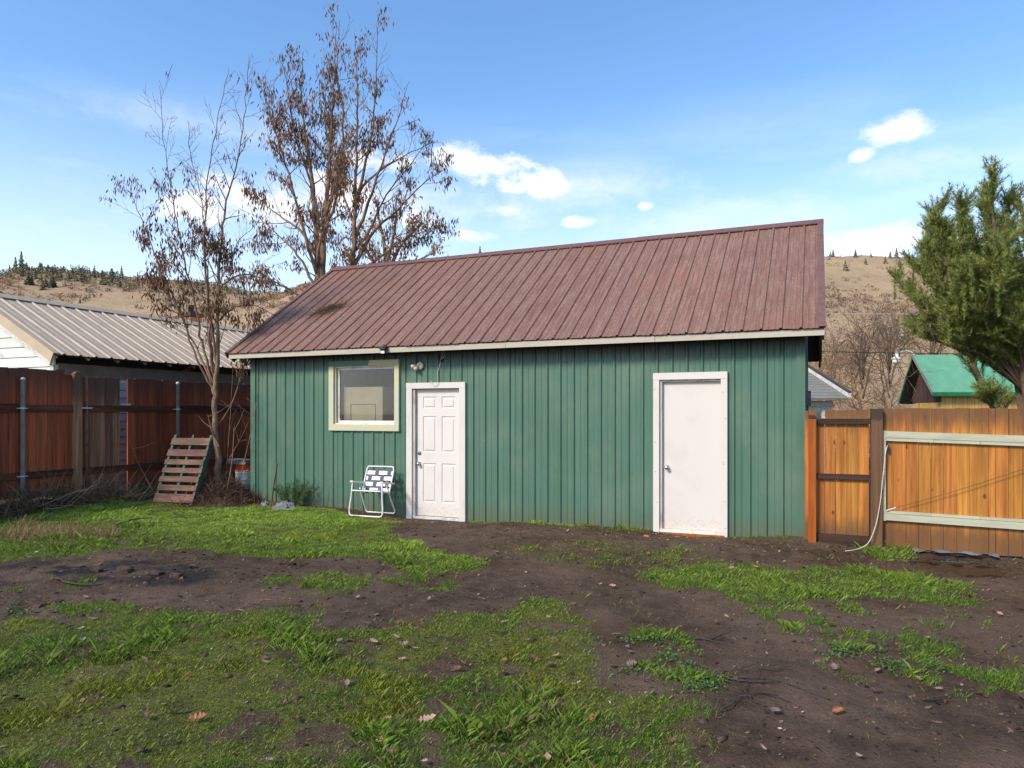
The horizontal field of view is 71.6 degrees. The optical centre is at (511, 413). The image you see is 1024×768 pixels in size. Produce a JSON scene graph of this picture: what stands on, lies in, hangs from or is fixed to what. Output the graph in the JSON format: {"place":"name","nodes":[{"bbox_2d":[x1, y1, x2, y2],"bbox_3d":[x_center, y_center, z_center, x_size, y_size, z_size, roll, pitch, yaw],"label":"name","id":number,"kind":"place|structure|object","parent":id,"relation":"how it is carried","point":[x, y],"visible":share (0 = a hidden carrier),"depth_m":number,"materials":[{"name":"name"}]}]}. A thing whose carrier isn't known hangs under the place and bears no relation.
{"place":"outdoors","nodes":[
{"label":"outdoors","id":0,"kind":"place"},
{"bbox_2d":[0,255,1020,412],"bbox_3d":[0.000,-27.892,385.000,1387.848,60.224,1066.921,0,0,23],"label":"hill","id":1,"kind":"structure","parent":0,"point":[879,278],"depth_m":204.59,"materials":[{"name":"beige soil"}]},
{"bbox_2d":[12,257,17,269],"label":"conifer","id":2,"kind":"object","parent":1,"relation":"on","point":[15,264],"visible":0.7,"depth_m":247.72,"materials":[{"name":"green plant"}]},
{"bbox_2d":[18,251,23,269],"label":"conifer","id":3,"kind":"object","parent":1,"relation":"on","point":[21,263],"visible":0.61,"depth_m":249.60,"materials":[{"name":"green plant"}]},
{"bbox_2d":[19,266,24,275],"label":"conifer","id":4,"kind":"object","parent":1,"relation":"on","point":[22,272],"visible":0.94,"depth_m":236.46,"materials":[{"name":"green plant"}]},
{"bbox_2d":[24,273,30,285],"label":"conifer","id":5,"kind":"object","parent":1,"relation":"on","point":[27,282],"visible":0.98,"depth_m":225.80,"materials":[{"name":"green plant"}]},
{"bbox_2d":[29,276,34,284],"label":"conifer","id":6,"kind":"object","parent":1,"relation":"on","point":[32,282],"visible":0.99,"depth_m":226.93,"materials":[{"name":"green plant"}]},
{"bbox_2d":[32,269,37,278],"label":"conifer","id":7,"kind":"object","parent":1,"relation":"on","point":[34,274],"visible":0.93,"depth_m":235.13,"materials":[{"name":"green plant"}]},
{"bbox_2d":[38,281,45,289],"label":"conifer","id":8,"kind":"object","parent":1,"relation":"on","point":[42,286],"visible":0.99,"depth_m":222.38,"materials":[{"name":"green plant"}]},
{"bbox_2d":[46,279,53,287],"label":"conifer","id":9,"kind":"object","parent":1,"relation":"on","point":[50,285],"visible":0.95,"depth_m":226.43,"materials":[{"name":"green plant"}]},
{"bbox_2d":[51,275,57,286],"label":"conifer","id":10,"kind":"object","parent":1,"relation":"on","point":[54,282],"visible":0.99,"depth_m":228.10,"materials":[{"name":"green plant"}]},
{"bbox_2d":[107,268,115,278],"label":"conifer","id":11,"kind":"object","parent":1,"relation":"on","point":[111,273],"visible":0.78,"depth_m":250.67,"materials":[{"name":"green plant"}]},
{"bbox_2d":[119,266,123,279],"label":"conifer","id":12,"kind":"object","parent":1,"relation":"on","point":[121,274],"visible":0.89,"depth_m":252.74,"materials":[{"name":"green plant"}]},
{"bbox_2d":[0,264,245,300],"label":"ridge woods","id":13,"kind":"object","parent":1,"relation":"on","point":[129,285],"visible":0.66,"depth_m":241.15,"materials":[{"name":"brown plant"}]},
{"bbox_2d":[0,254,956,393],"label":"hillside shrubs","id":14,"kind":"object","parent":1,"relation":"on","point":[304,286],"visible":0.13,"depth_m":190.31,"materials":[{"name":"plant"}]},
{"bbox_2d":[843,260,847,270],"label":"conifer","id":15,"kind":"object","parent":1,"relation":"on","point":[845,265],"visible":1,"depth_m":224.75,"materials":[{"name":"green plant"}]},
{"bbox_2d":[893,248,898,258],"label":"conifer","id":16,"kind":"object","parent":1,"relation":"on","point":[896,254],"visible":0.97,"depth_m":255.73,"materials":[{"name":"green plant"}]},
{"bbox_2d":[0,437,1023,767],"bbox_3d":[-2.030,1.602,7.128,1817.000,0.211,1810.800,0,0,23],"label":"ground","id":17,"kind":"structure","parent":0,"point":[950,747],"depth_m":4.87,"materials":[{"name":"soil"}]},
{"bbox_2d":[20,594,44,607],"bbox_3d":[-4.108,1.607,6.067,0.340,0.056,0.068,7,3,31],"label":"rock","id":18,"kind":"object","parent":17,"relation":"on","point":[32,601],"visible":1,"depth_m":6.05,"materials":[{"name":"grey stone"}]},
{"bbox_2d":[42,595,63,603],"bbox_3d":[-3.968,1.616,6.138,0.214,0.053,0.060,6,2,20],"label":"charred wood","id":19,"kind":"object","parent":17,"relation":"on","point":[46,598],"visible":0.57,"depth_m":6.13,"materials":[{"name":"brown wood"}]},
{"bbox_2d":[0,516,120,543],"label":"dry grass","id":20,"kind":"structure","parent":17,"relation":"on","point":[40,529],"depth_m":9.14,"materials":[{"name":"brown plant"}]},
{"bbox_2d":[56,577,103,584],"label":"fallen branch","id":21,"kind":"object","parent":17,"relation":"on","point":[61,579],"visible":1,"depth_m":6.70,"materials":[{"name":"brown wood"}]},
{"bbox_2d":[0,455,173,521],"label":"dry brush","id":22,"kind":"object","parent":17,"relation":"on","point":[41,501],"visible":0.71,"depth_m":11.37,"materials":[{"name":"brown plant"}]},
{"bbox_2d":[90,565,102,572],"bbox_3d":[-4.253,1.593,7.258,0.158,0.045,0.061,6,3,27],"label":"charred wood","id":23,"kind":"object","parent":17,"relation":"on","point":[94,568],"visible":1,"depth_m":7.24,"materials":[{"name":"brown wood"}]},
{"bbox_2d":[0,367,249,501],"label":"board fence","id":24,"kind":"object","parent":17,"relation":"on","point":[59,422],"visible":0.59,"depth_m":12.65,"materials":[{"name":"wood"}]},
{"bbox_2d":[117,565,132,572],"bbox_3d":[-3.890,1.562,7.133,0.204,0.051,0.062,0,0,34],"label":"charred wood","id":25,"kind":"object","parent":17,"relation":"on","point":[124,568],"visible":1,"depth_m":7.10,"materials":[{"name":"brown wood"}]},
{"bbox_2d":[0,293,250,497],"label":"neighbour garage","id":26,"kind":"structure","parent":17,"relation":"on","point":[86,341],"depth_m":14.37,"materials":[{"name":"beige metal"}]},
{"bbox_2d":[0,489,252,517],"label":"ground mounds","id":27,"kind":"object","parent":17,"relation":"on","point":[219,503],"visible":0.28,"depth_m":11.99,"materials":[{"name":"plant"}]},
{"bbox_2d":[131,442,154,489],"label":"bare shoot","id":28,"kind":"object","parent":27,"relation":"on","point":[140,467],"visible":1,"depth_m":12.38,"materials":[{"name":"brown plant"}]},
{"bbox_2d":[227,411,243,489],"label":"bare shoot","id":29,"kind":"object","parent":27,"relation":"on","point":[232,458],"visible":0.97,"depth_m":12.21,"materials":[{"name":"brown plant"}]},
{"bbox_2d":[116,517,151,524],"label":"fallen branch","id":30,"kind":"object","parent":17,"relation":"on","point":[130,520],"visible":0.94,"depth_m":9.96,"materials":[{"name":"wood"}]},
{"bbox_2d":[79,473,190,504],"bbox_3d":[-6.787,1.478,13.014,1.298,0.939,2.928,0,0,23],"label":"dry brush","id":31,"kind":"object","parent":17,"relation":"on","point":[148,493],"visible":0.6,"depth_m":12.88,"materials":[{"name":"brown plant"}]},
{"bbox_2d":[140,712,148,716],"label":"fallen leaf","id":32,"kind":"object","parent":17,"relation":"on","point":[144,714],"visible":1,"depth_m":3.72,"materials":[{"name":"plant"}]},
{"bbox_2d":[145,569,164,574],"bbox_3d":[-3.560,1.585,7.064,0.180,0.051,0.071,6,1,13],"label":"charred wood","id":33,"kind":"object","parent":17,"relation":"on","point":[152,572],"visible":1,"depth_m":7.05,"materials":[{"name":"brown wood"}]},
{"bbox_2d":[169,572,182,578],"bbox_3d":[-3.281,1.581,6.930,0.145,0.059,0.066,7,4,32],"label":"charred wood","id":34,"kind":"object","parent":17,"relation":"on","point":[175,575],"visible":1,"depth_m":6.91,"materials":[{"name":"brown wood"}]},
{"bbox_2d":[169,705,185,712],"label":"fallen leaf","id":35,"kind":"object","parent":17,"relation":"on","point":[177,710],"visible":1,"depth_m":3.86,"materials":[{"name":"brown plant"}]},
{"bbox_2d":[153,435,212,505],"bbox_3d":[-5.742,0.992,12.445,0.827,1.221,0.619,0,0,15],"label":"pallet","id":36,"kind":"object","parent":17,"relation":"on","point":[183,474],"visible":0.88,"depth_m":12.39,"materials":[{"name":"brown wood"}]},
{"bbox_2d":[177,305,203,372],"bbox_3d":[-9.279,-0.755,20.500,0.500,4.750,0.500,0,0,23],"label":"shrub","id":37,"kind":"object","parent":17,"relation":"on","point":[192,316],"visible":0.09,"depth_m":20.35,"materials":[{"name":"brown plant"}]},
{"bbox_2d":[178,436,212,507],"bbox_3d":[-5.306,0.987,12.020,0.442,1.253,0.505,0,0,27],"label":"bare shoot","id":38,"kind":"object","parent":17,"relation":"on","point":[196,473],"visible":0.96,"depth_m":11.93,"materials":[{"name":"brown plant"}]},
{"bbox_2d":[188,711,206,719],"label":"fallen leaf","id":39,"kind":"object","parent":17,"relation":"on","point":[198,715],"visible":1,"depth_m":3.74,"materials":[{"name":"plant"}]},
{"bbox_2d":[99,53,303,485],"bbox_3d":[-5.502,-2.281,12.584,3.549,8.120,1.941,0,0,-2],"label":"young tree","id":40,"kind":"object","parent":17,"relation":"on","point":[213,248],"visible":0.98,"depth_m":12.47,"materials":[{"name":"brown plant"}]},
{"bbox_2d":[200,404,229,447],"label":"bare shoot","id":41,"kind":"object","parent":40,"relation":"attached to","point":[211,428],"visible":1,"depth_m":12.51,"materials":[{"name":"brown plant"}]},
{"bbox_2d":[211,375,237,468],"bbox_3d":[-5.129,0.099,12.624,0.491,1.809,0.827,0,0,-27],"label":"bare shoot","id":42,"kind":"object","parent":40,"relation":"attached to","point":[229,422],"visible":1,"depth_m":12.64,"materials":[{"name":"brown plant"}]},
{"bbox_2d":[163,469,279,507],"bbox_3d":[-5.006,1.370,12.420,2.316,0.893,1.820,0,0,12],"label":"brush pile","id":43,"kind":"object","parent":17,"relation":"on","point":[212,487],"visible":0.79,"depth_m":12.26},
{"bbox_2d":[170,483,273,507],"bbox_3d":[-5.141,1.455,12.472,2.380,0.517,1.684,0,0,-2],"label":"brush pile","id":44,"kind":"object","parent":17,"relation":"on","point":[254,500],"visible":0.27,"depth_m":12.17,"materials":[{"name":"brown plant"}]},
{"bbox_2d":[261,500,268,505],"bbox_3d":[-4.199,1.527,12.056,0.138,0.108,0.168,0,0,-37],"label":"plastic scrap","id":45,"kind":"object","parent":17,"relation":"on","point":[264,503],"visible":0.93,"depth_m":12.03,"materials":[{"name":"grey plastic"}]},
{"bbox_2d":[270,463,277,506],"bbox_3d":[-4.005,1.231,11.931,0.027,0.792,0.154,0,0,42],"label":"wooden stake","id":46,"kind":"object","parent":17,"relation":"on","point":[273,484],"visible":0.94,"depth_m":11.92,"materials":[{"name":"wood"}]},
{"bbox_2d":[272,500,295,509],"bbox_3d":[-3.766,1.520,11.790,0.534,0.153,0.283,0,0,23],"label":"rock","id":47,"kind":"object","parent":17,"relation":"on","point":[285,504],"visible":0.94,"depth_m":11.73,"materials":[{"name":"grey stone"}]},
{"bbox_2d":[271,481,314,505],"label":"feathery weed","id":48,"kind":"object","parent":17,"relation":"on","point":[287,492],"visible":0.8,"depth_m":12.03,"materials":[{"name":"green plant"}]},
{"bbox_2d":[276,478,318,506],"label":"feathery weed","id":49,"kind":"object","parent":17,"relation":"on","point":[295,495],"visible":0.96,"depth_m":11.96,"materials":[{"name":"green plant"}]},
{"bbox_2d":[224,1,372,303],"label":"leafless tree","id":50,"kind":"object","parent":17,"relation":"on","point":[322,226],"visible":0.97,"depth_m":16.92,"materials":[{"name":"brown plant"}]},
{"bbox_2d":[316,459,339,504],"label":"bare shoot","id":51,"kind":"object","parent":17,"relation":"on","point":[326,486],"visible":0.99,"depth_m":11.54,"materials":[{"name":"brown plant"}]},
{"bbox_2d":[348,466,394,517],"bbox_3d":[-2.173,1.216,11.116,0.615,0.758,0.479,0,0,20],"label":"lawn chair","id":52,"kind":"object","parent":17,"relation":"on","point":[380,484],"visible":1,"depth_m":11.23,"materials":[{"name":"white metal"}]},
{"bbox_2d":[309,6,459,265],"bbox_3d":[-3.454,-4.541,19.460,4.051,12.623,2.413,0,0,-9],"label":"leafless tree","id":53,"kind":"object","parent":17,"relation":"on","point":[356,196],"visible":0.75,"depth_m":19.43,"materials":[{"name":"brown plant"}]},
{"bbox_2d":[331,188,449,267],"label":"leafless tree","id":54,"kind":"object","parent":17,"relation":"on","point":[432,252],"visible":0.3,"depth_m":44.69,"materials":[{"name":"brown plant"}]},
{"bbox_2d":[418,714,435,722],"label":"fallen leaf","id":55,"kind":"object","parent":17,"relation":"on","point":[427,717],"visible":1,"depth_m":3.74,"materials":[{"name":"beige plant"}]},
{"bbox_2d":[0,597,955,695],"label":"clover weeds","id":56,"kind":"object","parent":17,"relation":"on","point":[709,683],"visible":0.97,"depth_m":4.56,"materials":[{"name":"green plant"}]},
{"bbox_2d":[0,511,1021,764],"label":"soil clods","id":57,"kind":"object","parent":17,"relation":"on","point":[350,733],"visible":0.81,"depth_m":4.51,"materials":[{"name":"brown soil"}]},
{"bbox_2d":[0,496,1023,767],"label":"grass","id":58,"kind":"structure","parent":17,"relation":"on","point":[518,712],"depth_m":4.83,"materials":[{"name":"green plant"}]},
{"bbox_2d":[0,496,1023,767],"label":"soil litter","id":59,"kind":"object","parent":17,"relation":"on","point":[548,638],"visible":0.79,"depth_m":5.33,"materials":[{"name":"brown plant"}]},
{"bbox_2d":[224,219,825,537],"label":"green shed","id":60,"kind":"structure","parent":17,"relation":"on","point":[657,383],"depth_m":10.64,"materials":[{"name":"metal"}]},
{"bbox_2d":[228,405,259,458],"bbox_3d":[-4.641,0.295,12.398,0.635,1.000,0.421,0,0,3],"label":"bare shoot","id":61,"kind":"object","parent":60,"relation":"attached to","point":[240,433],"visible":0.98,"depth_m":12.41,"materials":[{"name":"brown plant"}]},
{"bbox_2d":[234,358,270,474],"bbox_3d":[-4.437,0.009,12.260,0.747,2.095,0.511,0,0,43],"label":"bare shoot","id":62,"kind":"object","parent":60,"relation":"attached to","point":[252,423],"visible":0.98,"depth_m":12.24,"materials":[{"name":"brown plant"}]},
{"bbox_2d":[303,298,356,318],"bbox_3d":[-3.342,-1.924,13.025,1.164,0.459,0.600,0,0,8],"label":"roof debris","id":63,"kind":"object","parent":60,"relation":"on","point":[324,309],"visible":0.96,"depth_m":13.01,"materials":[{"name":"brown plant"}]},
{"bbox_2d":[328,359,399,430],"bbox_3d":[-2.419,-0.290,11.658,1.373,1.154,0.117,0,0,23],"label":"window","id":64,"kind":"structure","parent":60,"relation":"in","point":[335,367],"depth_m":11.68,"materials":[{"name":"paint"}]},
{"bbox_2d":[344,387,393,420],"bbox_3d":[-2.415,0.620,11.987,0.770,2.120,0.368,0,0,23],"label":"cabinet","id":65,"kind":"object","parent":60,"relation":"on","point":[368,403],"visible":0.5,"depth_m":11.82,"materials":[{"name":"beige paint"}]},
{"bbox_2d":[379,344,387,353],"bbox_3d":[-2.011,-1.008,11.088,0.110,0.145,0.098,0,0,23],"label":"floodlight","id":66,"kind":"object","parent":60,"relation":"attached to","point":[383,348],"visible":1,"depth_m":11.07,"materials":[{"name":"black plastic"}]},
{"bbox_2d":[411,362,423,370],"bbox_3d":[-1.495,-0.738,11.184,0.202,0.151,0.100,0,0,-14],"label":"security light","id":67,"kind":"object","parent":60,"relation":"attached to","point":[419,366],"visible":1,"depth_m":11.17,"materials":[{"name":"beige plastic"}]},
{"bbox_2d":[416,389,458,517],"bbox_3d":[-1.153,0.617,11.117,0.807,2.000,0.104,0,0,23],"label":"door","id":68,"kind":"structure","parent":60,"relation":"in","point":[437,464],"depth_m":11.14,"materials":[{"name":"paint"}]},
{"bbox_2d":[431,351,444,385],"bbox_3d":[-1.149,-0.703,11.045,0.247,0.556,0.064,0,0,23],"label":"cable","id":69,"kind":"object","parent":60,"relation":"attached to","point":[440,359],"visible":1,"depth_m":11.04,"materials":[{"name":"black plastic"}]},
{"bbox_2d":[663,381,720,531],"bbox_3d":[2.427,0.576,9.584,0.780,2.005,0.104,0,0,23],"label":"door","id":70,"kind":"structure","parent":60,"relation":"in","point":[691,410],"depth_m":9.60,"materials":[{"name":"paint"}]},
{"bbox_2d":[805,391,810,418],"bbox_3d":[3.982,0.650,9.537,0.070,1.900,0.160,0,0,23],"label":"meter box","id":71,"kind":"object","parent":60,"relation":"attached to","point":[807,398],"visible":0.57,"depth_m":9.47,"materials":[{"name":"grey metal"}]},
{"bbox_2d":[544,752,551,759],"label":"fallen leaf","id":72,"kind":"object","parent":17,"relation":"on","point":[548,755],"visible":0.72,"depth_m":3.34,"materials":[{"name":"beige plant"}]},
{"bbox_2d":[626,659,638,665],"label":"fallen leaf","id":73,"kind":"object","parent":17,"relation":"on","point":[630,662],"visible":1,"depth_m":4.57,"materials":[{"name":"beige plant"}]},
{"bbox_2d":[693,630,734,644],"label":"fallen branch","id":74,"kind":"object","parent":17,"relation":"on","point":[704,638],"visible":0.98,"depth_m":4.98,"materials":[{"name":"brown wood"}]},
{"bbox_2d":[724,685,765,708],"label":"fallen branch","id":75,"kind":"object","parent":17,"relation":"on","point":[739,687],"visible":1,"depth_m":3.90,"materials":[{"name":"brown wood"}]},
{"bbox_2d":[720,672,780,683],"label":"fallen branch","id":76,"kind":"object","parent":17,"relation":"on","point":[753,681],"visible":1,"depth_m":4.13,"materials":[{"name":"brown wood"}]},
{"bbox_2d":[719,678,788,711],"bbox_3d":[1.263,1.565,3.959,0.440,0.049,0.320,0,0,-26],"label":"fallen branch","id":77,"kind":"object","parent":17,"relation":"on","point":[729,705],"visible":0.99,"depth_m":3.92,"materials":[{"name":"brown wood"}]},
{"bbox_2d":[721,664,790,673],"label":"fallen branch","id":78,"kind":"object","parent":17,"relation":"on","point":[724,671],"visible":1,"depth_m":4.33,"materials":[{"name":"brown wood"}]},
{"bbox_2d":[720,666,828,694],"bbox_3d":[1.555,1.552,4.163,0.611,0.044,0.224,0,0,34],"label":"fallen branch","id":79,"kind":"object","parent":17,"relation":"on","point":[766,677],"visible":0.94,"depth_m":4.16,"materials":[{"name":"brown wood"}]},
{"bbox_2d":[770,707,780,711],"bbox_3d":[1.403,1.578,3.787,0.063,0.018,0.094,0,0,14],"label":"stone","id":80,"kind":"object","parent":17,"relation":"on","point":[775,709],"visible":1,"depth_m":3.78,"materials":[{"name":"grey stone"}]},
{"bbox_2d":[808,364,850,417],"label":"grey house","id":81,"kind":"structure","parent":17,"relation":"on","point":[819,389],"depth_m":18.91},
{"bbox_2d":[822,407,825,417],"bbox_3d":[8.017,0.325,18.760,0.550,0.990,0.025,0,0,0],"label":"window","id":82,"kind":"structure","parent":81,"relation":"in","point":[823,408],"depth_m":18.74,"materials":[{"name":"white wood"}]},
{"bbox_2d":[822,351,957,353],"bbox_3d":[10.000,-2.192,22.249,32.005,0.696,0.020,0,0,-1],"label":"overhead wire","id":83,"kind":"object","parent":81,"relation":"on","point":[888,352],"visible":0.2,"depth_m":22.27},
{"bbox_2d":[831,661,838,668],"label":"fallen leaf","id":84,"kind":"object","parent":17,"relation":"on","point":[834,665],"visible":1,"depth_m":4.42,"materials":[{"name":"beige plant"}]},
{"bbox_2d":[832,706,843,712],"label":"fallen leaf","id":85,"kind":"object","parent":17,"relation":"on","point":[837,709],"visible":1,"depth_m":3.75,"materials":[{"name":"orange plant"}]},
{"bbox_2d":[809,314,876,409],"bbox_3d":[16.380,-1.813,35.946,4.150,7.170,3.394,0,0,23],"label":"bare tree","id":86,"kind":"object","parent":17,"relation":"on","point":[837,335],"visible":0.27,"depth_m":35.75,"materials":[{"name":"brown plant"}]},
{"bbox_2d":[805,408,882,548],"bbox_3d":[4.001,0.858,8.583,0.849,1.831,0.141,0,0,23],"label":"wooden gate","id":87,"kind":"object","parent":17,"relation":"on","point":[852,476],"visible":0.93,"depth_m":8.59,"materials":[{"name":"brown wood"}]},
{"bbox_2d":[808,330,913,448],"bbox_3d":[14.699,-0.885,33.280,19.066,6.840,12.080,0,0,-9],"label":"thicket","id":88,"kind":"object","parent":17,"relation":"on","point":[852,397],"visible":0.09,"depth_m":32.48,"materials":[{"name":"brown plant"}]},
{"bbox_2d":[858,647,882,652],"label":"fallen branch","id":89,"kind":"object","parent":17,"relation":"on","point":[870,650],"visible":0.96,"depth_m":4.73,"materials":[{"name":"brown wood"}]},
{"bbox_2d":[809,290,941,442],"bbox_3d":[12.111,-1.138,24.137,4.427,5.817,3.363,0,0,14],"label":"bare tree","id":90,"kind":"object","parent":17,"relation":"on","point":[862,365],"visible":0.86,"depth_m":23.86,"materials":[{"name":"brown plant"}]},
{"bbox_2d":[870,687,881,691],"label":"fallen leaf","id":91,"kind":"object","parent":17,"relation":"on","point":[875,689],"visible":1,"depth_m":4.07,"materials":[{"name":"brown plant"}]},
{"bbox_2d":[840,294,939,407],"bbox_3d":[16.006,-1.704,29.948,4.278,6.951,3.742,0,0,23],"label":"bare tree","id":92,"kind":"object","parent":17,"relation":"on","point":[887,364],"visible":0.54,"depth_m":29.96,"materials":[{"name":"brown plant"}]},
{"bbox_2d":[872,306,955,363],"bbox_3d":[19.813,-1.860,33.807,4.754,7.264,3.792,0,0,23],"label":"bare tree","id":93,"kind":"object","parent":17,"relation":"on","point":[935,345],"visible":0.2,"depth_m":33.87,"materials":[{"name":"brown plant"}]},
{"bbox_2d":[921,693,961,700],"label":"fallen branch","id":94,"kind":"object","parent":17,"relation":"on","point":[934,698],"visible":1,"depth_m":3.91,"materials":[{"name":"brown wood"}]},
{"bbox_2d":[882,408,1023,557],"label":"wooden fence","id":95,"kind":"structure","parent":17,"relation":"on","point":[960,468],"depth_m":8.14,"materials":[{"name":"brown wood"}]},
{"bbox_2d":[845,445,887,551],"bbox_3d":[4.157,0.994,8.332,0.553,1.237,0.044,0,0,-9],"label":"pull cord","id":96,"kind":"object","parent":95,"relation":"hanging from","point":[879,504],"visible":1,"depth_m":8.35,"materials":[{"name":"white plastic"}]},
{"bbox_2d":[885,155,1023,408],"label":"pine tree","id":97,"kind":"object","parent":17,"relation":"on","point":[977,291],"visible":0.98,"depth_m":12.69,"materials":[{"name":"green plant"}]},
{"bbox_2d":[911,548,999,557],"bbox_3d":[5.032,1.580,8.063,0.850,0.034,0.126,0,0,23],"label":"plastic strip","id":98,"kind":"object","parent":17,"relation":"on","point":[965,552],"visible":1,"depth_m":8.06,"materials":[{"name":"grey plastic"}]},
{"bbox_2d":[898,355,1016,408],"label":"green roof shed","id":99,"kind":"structure","parent":17,"relation":"on","point":[950,383],"depth_m":25.38,"materials":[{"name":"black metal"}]},
{"bbox_2d":[891,350,914,363],"bbox_3d":[14.319,-2.057,25.950,0.837,0.493,0.340,0,0,0],"label":"yard light","id":100,"kind":"object","parent":99,"relation":"attached to","point":[894,361],"visible":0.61,"depth_m":25.89,"materials":[{"name":"white metal"}]},
{"bbox_2d":[916,559,1005,576],"bbox_3d":[4.835,1.658,7.634,0.916,0.001,1.009,0,0,23],"label":"dirt patch","id":101,"kind":"object","parent":17,"relation":"on","point":[962,568],"visible":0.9,"depth_m":7.63,"materials":[{"name":"brown soil"}]},
{"bbox_3d":[-4.901,1.575,12.979,0.387,0.157,0.246,0,0,23],"label":"concrete block","id":102,"kind":"object","parent":17,"relation":"on","visible":0},
{"bbox_2d":[235,470,249,489],"bbox_3d":[-4.901,1.270,12.978,0.326,0.460,0.314,0,0,23],"label":"bucket","id":103,"kind":"object","parent":102,"relation":"on","point":[246,475],"visible":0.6,"depth_m":12.85,"materials":[{"name":"metal"}]},
{"bbox_2d":[235,464,249,474],"bbox_3d":[-4.901,1.085,12.978,0.322,0.330,0.310,0,0,23],"label":"bucket","id":104,"kind":"object","parent":103,"relation":"in","point":[246,467],"visible":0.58,"depth_m":12.85,"materials":[{"name":"plastic"}]},
{"bbox_2d":[226,458,249,463],"bbox_3d":[-4.949,0.878,12.999,0.466,0.086,0.329,0,0,23],"label":"grey board","id":105,"kind":"object","parent":104,"relation":"on","point":[239,461],"visible":0.64,"depth_m":12.87,"materials":[{"name":"grey wood"}]},
{"bbox_2d":[0,0,1023,291],"label":"sky","id":106,"kind":"structure","parent":0,"point":[562,122],"materials":[{"name":"blue"}]}
]}

